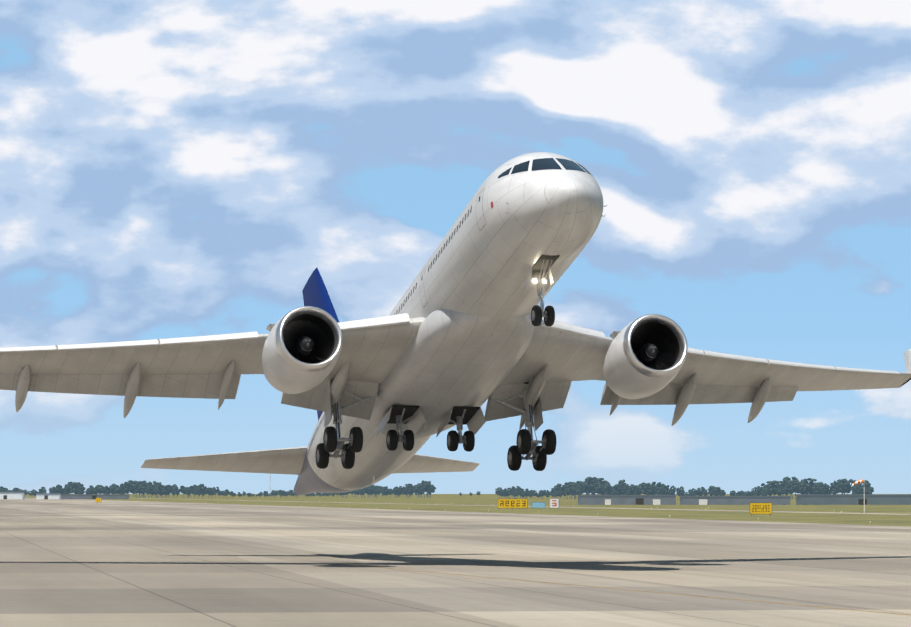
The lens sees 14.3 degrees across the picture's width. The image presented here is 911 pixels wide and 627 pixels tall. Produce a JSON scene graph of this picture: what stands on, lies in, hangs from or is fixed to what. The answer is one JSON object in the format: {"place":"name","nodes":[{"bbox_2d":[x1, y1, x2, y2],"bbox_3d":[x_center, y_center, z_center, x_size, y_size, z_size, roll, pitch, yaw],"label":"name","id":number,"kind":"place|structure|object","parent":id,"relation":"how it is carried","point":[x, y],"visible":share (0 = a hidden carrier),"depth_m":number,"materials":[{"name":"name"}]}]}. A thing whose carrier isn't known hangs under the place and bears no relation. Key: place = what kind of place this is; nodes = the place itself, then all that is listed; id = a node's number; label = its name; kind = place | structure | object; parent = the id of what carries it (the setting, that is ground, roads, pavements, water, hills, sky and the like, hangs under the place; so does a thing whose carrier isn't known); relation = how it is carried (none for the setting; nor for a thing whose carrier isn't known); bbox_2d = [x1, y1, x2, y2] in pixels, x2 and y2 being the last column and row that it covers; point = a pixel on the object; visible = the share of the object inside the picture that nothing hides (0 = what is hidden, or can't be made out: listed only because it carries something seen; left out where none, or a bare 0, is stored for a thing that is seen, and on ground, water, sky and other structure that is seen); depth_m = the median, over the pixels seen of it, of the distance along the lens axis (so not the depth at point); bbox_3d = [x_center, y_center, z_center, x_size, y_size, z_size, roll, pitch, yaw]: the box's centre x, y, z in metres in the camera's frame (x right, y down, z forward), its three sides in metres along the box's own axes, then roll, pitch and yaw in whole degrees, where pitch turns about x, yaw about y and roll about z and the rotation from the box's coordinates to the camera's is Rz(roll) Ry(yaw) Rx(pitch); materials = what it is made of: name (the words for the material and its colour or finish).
{"place":"outdoors","nodes":[
{"label":"outdoors","id":0,"kind":"place"},
{"bbox_2d":[0,492,23,498],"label":"white shed","id":1,"kind":"structure","parent":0,"point":[11,495],"depth_m":2480.63,"materials":[{"name":"grey metal"}]},
{"bbox_2d":[0,497,910,626],"bbox_3d":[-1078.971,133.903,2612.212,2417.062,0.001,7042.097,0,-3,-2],"label":"pavement","id":2,"kind":"structure","parent":0,"point":[84,563],"depth_m":184.13,"materials":[{"name":"concrete"}]},
{"bbox_2d":[343,564,907,614],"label":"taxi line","id":3,"kind":"object","parent":2,"relation":"on","point":[649,591],"visible":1,"depth_m":141.13,"materials":[{"name":"white paint"}]},
{"bbox_2d":[0,152,910,495],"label":"airliner","id":4,"kind":"object","parent":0,"point":[464,330],"visible":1,"depth_m":195.07,"materials":[{"name":"paint"}]},
{"bbox_2d":[0,0,910,493],"label":"sky","id":5,"kind":"structure","parent":0,"point":[169,168],"materials":[{"name":"blue"}]},
{"bbox_2d":[25,494,910,525],"bbox_3d":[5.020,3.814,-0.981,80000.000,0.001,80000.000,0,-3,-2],"label":"ground","id":6,"kind":"structure","parent":0,"point":[457,501],"depth_m":1009.43,"materials":[{"name":"green plant"}]},
{"bbox_2d":[39,487,45,492],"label":"tree","id":7,"kind":"object","parent":6,"relation":"on","point":[43,490],"visible":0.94,"depth_m":3487.34,"materials":[{"name":"green plant"}]},
{"bbox_2d":[36,493,60,498],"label":"white shed","id":8,"kind":"structure","parent":6,"relation":"on","point":[48,495],"depth_m":2467.74,"materials":[{"name":"grey metal"}]},
{"bbox_2d":[49,487,55,492],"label":"tree","id":9,"kind":"object","parent":6,"relation":"on","point":[52,489],"visible":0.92,"depth_m":3481.73,"materials":[{"name":"green plant"}]},
{"bbox_2d":[55,484,63,493],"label":"tree","id":10,"kind":"object","parent":6,"relation":"on","point":[59,489],"visible":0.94,"depth_m":3479.57,"materials":[{"name":"green plant"}]},
{"bbox_2d":[66,482,76,493],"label":"tree","id":11,"kind":"object","parent":6,"relation":"on","point":[73,487],"visible":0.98,"depth_m":3479.94,"materials":[{"name":"green plant"}]},
{"bbox_2d":[76,484,85,491],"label":"tree","id":12,"kind":"object","parent":6,"relation":"on","point":[82,487],"visible":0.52,"depth_m":3494.12,"materials":[{"name":"green plant"}]},
{"bbox_2d":[61,494,128,498],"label":"grey shed","id":13,"kind":"structure","parent":6,"relation":"on","point":[95,496],"depth_m":2482.53,"materials":[{"name":"grey metal"}]},
{"bbox_2d":[94,485,102,493],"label":"tree","id":14,"kind":"object","parent":6,"relation":"on","point":[98,489],"visible":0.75,"depth_m":3494.33,"materials":[{"name":"green plant"}]},
{"bbox_2d":[101,486,110,493],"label":"tree","id":15,"kind":"object","parent":6,"relation":"on","point":[106,489],"visible":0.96,"depth_m":3487.72,"materials":[{"name":"green plant"}]},
{"bbox_2d":[111,485,119,493],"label":"tree","id":16,"kind":"object","parent":6,"relation":"on","point":[113,489],"visible":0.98,"depth_m":3484.05,"materials":[{"name":"green plant"}]},
{"bbox_2d":[120,482,128,493],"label":"tree","id":17,"kind":"object","parent":6,"relation":"on","point":[124,487],"visible":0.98,"depth_m":3485.86,"materials":[{"name":"green plant"}]},
{"bbox_2d":[127,480,134,491],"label":"tree","id":18,"kind":"object","parent":6,"relation":"on","point":[131,487],"visible":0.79,"depth_m":3491.27,"materials":[{"name":"green plant"}]},
{"bbox_2d":[132,481,142,490],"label":"tree","id":19,"kind":"object","parent":6,"relation":"on","point":[135,483],"visible":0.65,"depth_m":3503.52,"materials":[{"name":"green plant"}]},
{"bbox_2d":[138,480,146,497],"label":"tree","id":20,"kind":"object","parent":6,"relation":"on","point":[142,482],"visible":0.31,"depth_m":3513.08,"materials":[{"name":"green plant"}]},
{"bbox_2d":[141,483,150,497],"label":"tree","id":21,"kind":"object","parent":6,"relation":"on","point":[145,487],"visible":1,"depth_m":3478.01,"materials":[{"name":"green plant"}]},
{"bbox_2d":[147,481,156,497],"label":"tree","id":22,"kind":"object","parent":6,"relation":"on","point":[149,483],"visible":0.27,"depth_m":3502.68,"materials":[{"name":"green plant"}]},
{"bbox_2d":[153,487,159,497],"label":"tree","id":23,"kind":"object","parent":6,"relation":"on","point":[156,491],"visible":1,"depth_m":3479.99,"materials":[{"name":"green plant"}]},
{"bbox_2d":[152,482,162,497],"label":"tree","id":24,"kind":"object","parent":6,"relation":"on","point":[159,486],"visible":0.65,"depth_m":3486.32,"materials":[{"name":"green plant"}]},
{"bbox_2d":[161,485,169,497],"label":"tree","id":25,"kind":"object","parent":6,"relation":"on","point":[165,490],"visible":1,"depth_m":3477.80,"materials":[{"name":"green plant"}]},
{"bbox_2d":[173,485,179,492],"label":"tree","id":26,"kind":"object","parent":6,"relation":"on","point":[175,488],"visible":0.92,"depth_m":3521.36,"materials":[{"name":"green plant"}]},
{"bbox_2d":[187,486,194,497],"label":"tree","id":27,"kind":"object","parent":6,"relation":"on","point":[191,489],"visible":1,"depth_m":3486.26,"materials":[{"name":"green plant"}]},
{"bbox_2d":[198,484,206,497],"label":"tree","id":28,"kind":"object","parent":6,"relation":"on","point":[201,489],"visible":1,"depth_m":3493.49,"materials":[{"name":"green plant"}]},
{"bbox_2d":[205,487,211,493],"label":"tree","id":29,"kind":"object","parent":6,"relation":"on","point":[208,490],"visible":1,"depth_m":3482.54,"materials":[{"name":"green plant"}]},
{"bbox_2d":[212,487,219,497],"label":"tree","id":30,"kind":"object","parent":6,"relation":"on","point":[215,489],"visible":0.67,"depth_m":3531.32,"materials":[{"name":"green plant"}]},
{"bbox_2d":[362,487,369,497],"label":"tree","id":31,"kind":"object","parent":6,"relation":"on","point":[367,489],"visible":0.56,"depth_m":3507.64,"materials":[{"name":"green plant"}]},
{"bbox_2d":[371,486,378,497],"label":"tree","id":32,"kind":"object","parent":6,"relation":"on","point":[374,489],"visible":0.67,"depth_m":3498.19,"materials":[{"name":"green plant"}]},
{"bbox_2d":[383,486,389,494],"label":"tree","id":33,"kind":"object","parent":6,"relation":"on","point":[387,489],"visible":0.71,"depth_m":3517.43,"materials":[{"name":"green plant"}]},
{"bbox_2d":[394,486,400,497],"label":"tree","id":34,"kind":"object","parent":6,"relation":"on","point":[397,490],"visible":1,"depth_m":3493.05,"materials":[{"name":"green plant"}]},
{"bbox_2d":[405,485,413,497],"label":"tree","id":35,"kind":"object","parent":6,"relation":"on","point":[409,491],"visible":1,"depth_m":3493.31,"materials":[{"name":"green plant"}]},
{"bbox_2d":[414,485,421,494],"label":"tree","id":36,"kind":"object","parent":6,"relation":"on","point":[417,490],"visible":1,"depth_m":3484.02,"materials":[{"name":"green plant"}]},
{"bbox_2d":[420,480,427,497],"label":"tree","id":37,"kind":"object","parent":6,"relation":"on","point":[424,486],"visible":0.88,"depth_m":3491.93,"materials":[{"name":"green plant"}]},
{"bbox_2d":[425,482,431,497],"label":"tree","id":38,"kind":"object","parent":6,"relation":"on","point":[429,487],"visible":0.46,"depth_m":3495.63,"materials":[{"name":"green plant"}]},
{"bbox_2d":[495,487,501,494],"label":"tree","id":39,"kind":"object","parent":6,"relation":"on","point":[498,491],"visible":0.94,"depth_m":2558.31,"materials":[{"name":"green plant"}]},
{"bbox_2d":[133,498,870,524],"bbox_3d":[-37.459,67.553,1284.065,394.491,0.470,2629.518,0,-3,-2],"label":"runway edge lights","id":40,"kind":"object","parent":6,"relation":"on","point":[538,512],"visible":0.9,"depth_m":874.65,"materials":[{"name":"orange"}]},
{"bbox_2d":[501,488,507,496],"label":"tree","id":41,"kind":"object","parent":6,"relation":"on","point":[504,492],"visible":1,"depth_m":2499.32,"materials":[{"name":"green plant"}]},
{"bbox_2d":[509,488,515,498],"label":"tree","id":42,"kind":"object","parent":6,"relation":"on","point":[511,490],"visible":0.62,"depth_m":2509.10,"materials":[{"name":"green plant"}]},
{"bbox_2d":[498,499,527,509],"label":"runway sign","id":43,"kind":"object","parent":6,"relation":"on","point":[513,503],"visible":1,"depth_m":852.44,"materials":[{"name":"yellow metal"}]},
{"bbox_2d":[517,487,523,498],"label":"tree","id":44,"kind":"object","parent":6,"relation":"on","point":[520,491],"visible":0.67,"depth_m":2528.92,"materials":[{"name":"green plant"}]},
{"bbox_2d":[529,490,534,495],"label":"tree","id":45,"kind":"object","parent":6,"relation":"on","point":[532,492],"visible":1,"depth_m":2505.09,"materials":[{"name":"green plant"}]},
{"bbox_2d":[532,502,544,507],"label":"airport sign","id":46,"kind":"object","parent":6,"relation":"on","point":[538,504],"visible":1,"depth_m":856.58,"materials":[{"name":"blue metal"}]},
{"bbox_2d":[549,498,558,509],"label":"airport sign","id":47,"kind":"object","parent":6,"relation":"on","point":[553,502],"visible":1,"depth_m":854.72,"materials":[{"name":"white metal"}]},
{"bbox_2d":[554,483,561,490],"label":"tree","id":48,"kind":"object","parent":6,"relation":"on","point":[557,487],"visible":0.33,"depth_m":2553.65,"materials":[{"name":"green plant"}]},
{"bbox_2d":[560,486,565,498],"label":"tree","id":49,"kind":"object","parent":6,"relation":"on","point":[562,490],"visible":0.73,"depth_m":2514.49,"materials":[{"name":"green plant"}]},
{"bbox_2d":[565,483,574,495],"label":"tree","id":50,"kind":"object","parent":6,"relation":"on","point":[568,491],"visible":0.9,"depth_m":2491.66,"materials":[{"name":"green plant"}]},
{"bbox_2d":[568,482,577,498],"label":"tree","id":51,"kind":"object","parent":6,"relation":"on","point":[576,485],"visible":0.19,"depth_m":2514.39,"materials":[{"name":"green plant"}]},
{"bbox_2d":[571,486,579,498],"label":"tree","id":52,"kind":"object","parent":6,"relation":"on","point":[575,490],"visible":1,"depth_m":2489.62,"materials":[{"name":"green plant"}]},
{"bbox_2d":[579,478,594,494],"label":"tree","id":53,"kind":"object","parent":6,"relation":"on","point":[587,484],"visible":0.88,"depth_m":2491.09,"materials":[{"name":"green plant"}]},
{"bbox_2d":[589,483,600,494],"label":"tree","id":54,"kind":"object","parent":6,"relation":"on","point":[596,488],"visible":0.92,"depth_m":2491.05,"materials":[{"name":"green plant"}]},
{"bbox_2d":[595,478,603,494],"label":"tree","id":55,"kind":"object","parent":6,"relation":"on","point":[598,481],"visible":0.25,"depth_m":2520.73,"materials":[{"name":"green plant"}]},
{"bbox_2d":[599,480,611,494],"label":"tree","id":56,"kind":"object","parent":6,"relation":"on","point":[606,487],"visible":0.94,"depth_m":2493.93,"materials":[{"name":"green plant"}]},
{"bbox_2d":[607,486,614,494],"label":"tree","id":57,"kind":"object","parent":6,"relation":"on","point":[612,491],"visible":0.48,"depth_m":2509.87,"materials":[{"name":"green plant"}]},
{"bbox_2d":[614,484,623,494],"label":"tree","id":58,"kind":"object","parent":6,"relation":"on","point":[618,489],"visible":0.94,"depth_m":2500.40,"materials":[{"name":"green plant"}]},
{"bbox_2d":[577,495,676,504],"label":"hangar","id":59,"kind":"structure","parent":6,"relation":"on","point":[626,499],"depth_m":1250.41,"materials":[{"name":"grey metal"}]},
{"bbox_2d":[624,487,633,494],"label":"tree","id":60,"kind":"object","parent":6,"relation":"on","point":[626,490],"visible":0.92,"depth_m":2497.68,"materials":[{"name":"green plant"}]},
{"bbox_2d":[630,486,639,494],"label":"tree","id":61,"kind":"object","parent":6,"relation":"on","point":[635,491],"visible":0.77,"depth_m":2500.42,"materials":[{"name":"green plant"}]},
{"bbox_2d":[641,483,652,494],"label":"tree","id":62,"kind":"object","parent":6,"relation":"on","point":[646,487],"visible":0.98,"depth_m":2498.96,"materials":[{"name":"green plant"}]},
{"bbox_2d":[655,483,664,494],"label":"tree","id":63,"kind":"object","parent":6,"relation":"on","point":[659,488],"visible":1,"depth_m":2505.69,"materials":[{"name":"green plant"}]},
{"bbox_2d":[664,485,676,494],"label":"tree","id":64,"kind":"object","parent":6,"relation":"on","point":[671,489],"visible":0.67,"depth_m":2517.43,"materials":[{"name":"green plant"}]},
{"bbox_2d":[676,486,683,495],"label":"tree","id":65,"kind":"object","parent":6,"relation":"on","point":[679,491],"visible":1,"depth_m":2496.90,"materials":[{"name":"green plant"}]},
{"bbox_2d":[707,486,714,495],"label":"tree","id":66,"kind":"object","parent":6,"relation":"on","point":[710,489],"visible":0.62,"depth_m":2514.52,"materials":[{"name":"green plant"}]},
{"bbox_2d":[711,487,719,495],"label":"tree","id":67,"kind":"object","parent":6,"relation":"on","point":[715,492],"visible":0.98,"depth_m":2493.50,"materials":[{"name":"green plant"}]},
{"bbox_2d":[729,490,735,495],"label":"tree","id":68,"kind":"object","parent":6,"relation":"on","point":[732,492],"visible":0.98,"depth_m":2496.17,"materials":[{"name":"green plant"}]},
{"bbox_2d":[679,496,790,504],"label":"hangar","id":69,"kind":"structure","parent":6,"relation":"on","point":[726,500],"depth_m":1255.65,"materials":[{"name":"grey metal"}]},
{"bbox_2d":[750,503,771,516],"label":"runway sign","id":70,"kind":"object","parent":6,"relation":"on","point":[760,508],"visible":1,"depth_m":603.66,"materials":[{"name":"yellow metal"}]},
{"bbox_2d":[757,488,764,495],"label":"tree","id":71,"kind":"object","parent":6,"relation":"on","point":[759,490],"visible":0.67,"depth_m":2518.92,"materials":[{"name":"green plant"}]},
{"bbox_2d":[768,480,778,495],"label":"tree","id":72,"kind":"object","parent":6,"relation":"on","point":[772,485],"visible":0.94,"depth_m":2512.24,"materials":[{"name":"green plant"}]},
{"bbox_2d":[776,486,784,494],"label":"tree","id":73,"kind":"object","parent":6,"relation":"on","point":[780,490],"visible":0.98,"depth_m":2495.03,"materials":[{"name":"green plant"}]},
{"bbox_2d":[778,480,793,492],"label":"tree","id":74,"kind":"object","parent":6,"relation":"on","point":[782,484],"visible":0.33,"depth_m":2526.04,"materials":[{"name":"green plant"}]},
{"bbox_2d":[784,480,794,498],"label":"tree","id":75,"kind":"object","parent":6,"relation":"on","point":[792,482],"visible":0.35,"depth_m":2507.67,"materials":[{"name":"green plant"}]},
{"bbox_2d":[785,482,798,498],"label":"tree","id":76,"kind":"object","parent":6,"relation":"on","point":[789,489],"visible":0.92,"depth_m":2504.14,"materials":[{"name":"green plant"}]},
{"bbox_2d":[791,477,798,498],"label":"tree","id":77,"kind":"object","parent":6,"relation":"on","point":[795,479],"visible":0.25,"depth_m":2537.64,"materials":[{"name":"green plant"}]},
{"bbox_2d":[797,479,809,493],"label":"tree","id":78,"kind":"object","parent":6,"relation":"on","point":[801,489],"visible":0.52,"depth_m":2502.46,"materials":[{"name":"green plant"}]},
{"bbox_2d":[799,478,816,493],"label":"tree","id":79,"kind":"object","parent":6,"relation":"on","point":[810,485],"visible":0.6,"depth_m":2502.38,"materials":[{"name":"green plant"}]},
{"bbox_2d":[811,483,822,493],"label":"tree","id":80,"kind":"object","parent":6,"relation":"on","point":[818,489],"visible":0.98,"depth_m":2493.76,"materials":[{"name":"green plant"}]},
{"bbox_2d":[819,483,827,493],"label":"tree","id":81,"kind":"object","parent":6,"relation":"on","point":[825,488],"visible":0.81,"depth_m":2500.59,"materials":[{"name":"green plant"}]},
{"bbox_2d":[829,485,838,493],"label":"tree","id":82,"kind":"object","parent":6,"relation":"on","point":[832,489],"visible":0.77,"depth_m":2527.89,"materials":[{"name":"green plant"}]},
{"bbox_2d":[830,479,840,493],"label":"tree","id":83,"kind":"object","parent":6,"relation":"on","point":[834,483],"visible":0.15,"depth_m":2551.50,"materials":[{"name":"green plant"}]},
{"bbox_2d":[838,479,852,492],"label":"tree","id":84,"kind":"object","parent":6,"relation":"on","point":[844,486],"visible":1,"depth_m":2497.90,"materials":[{"name":"green plant"}]},
{"bbox_2d":[795,494,910,504],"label":"hangar","id":85,"kind":"structure","parent":6,"relation":"on","point":[852,499],"depth_m":1251.36,"materials":[{"name":"grey metal"}]},
{"bbox_2d":[852,487,861,493],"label":"tree","id":86,"kind":"object","parent":6,"relation":"on","point":[853,489],"visible":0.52,"depth_m":2495.63,"materials":[{"name":"green plant"}]},
{"bbox_2d":[851,479,864,512],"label":"windsock","id":87,"kind":"object","parent":6,"relation":"on","point":[858,482],"visible":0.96,"depth_m":720.23,"materials":[{"name":"white"}]},
{"bbox_2d":[855,483,864,493],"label":"tree","id":88,"kind":"object","parent":6,"relation":"on","point":[858,487],"visible":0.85,"depth_m":2495.36,"materials":[{"name":"green plant"}]},
{"bbox_2d":[861,480,873,491],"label":"tree","id":89,"kind":"object","parent":6,"relation":"on","point":[866,483],"visible":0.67,"depth_m":2513.70,"materials":[{"name":"green plant"}]},
{"bbox_2d":[864,486,873,493],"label":"tree","id":90,"kind":"object","parent":6,"relation":"on","point":[870,490],"visible":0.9,"depth_m":2506.94,"materials":[{"name":"green plant"}]},
{"bbox_2d":[137,498,910,514],"bbox_3d":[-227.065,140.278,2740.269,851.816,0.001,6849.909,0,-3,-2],"label":"taxiway","id":91,"kind":"structure","parent":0,"point":[596,507],"depth_m":940.48,"materials":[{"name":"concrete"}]}
]}

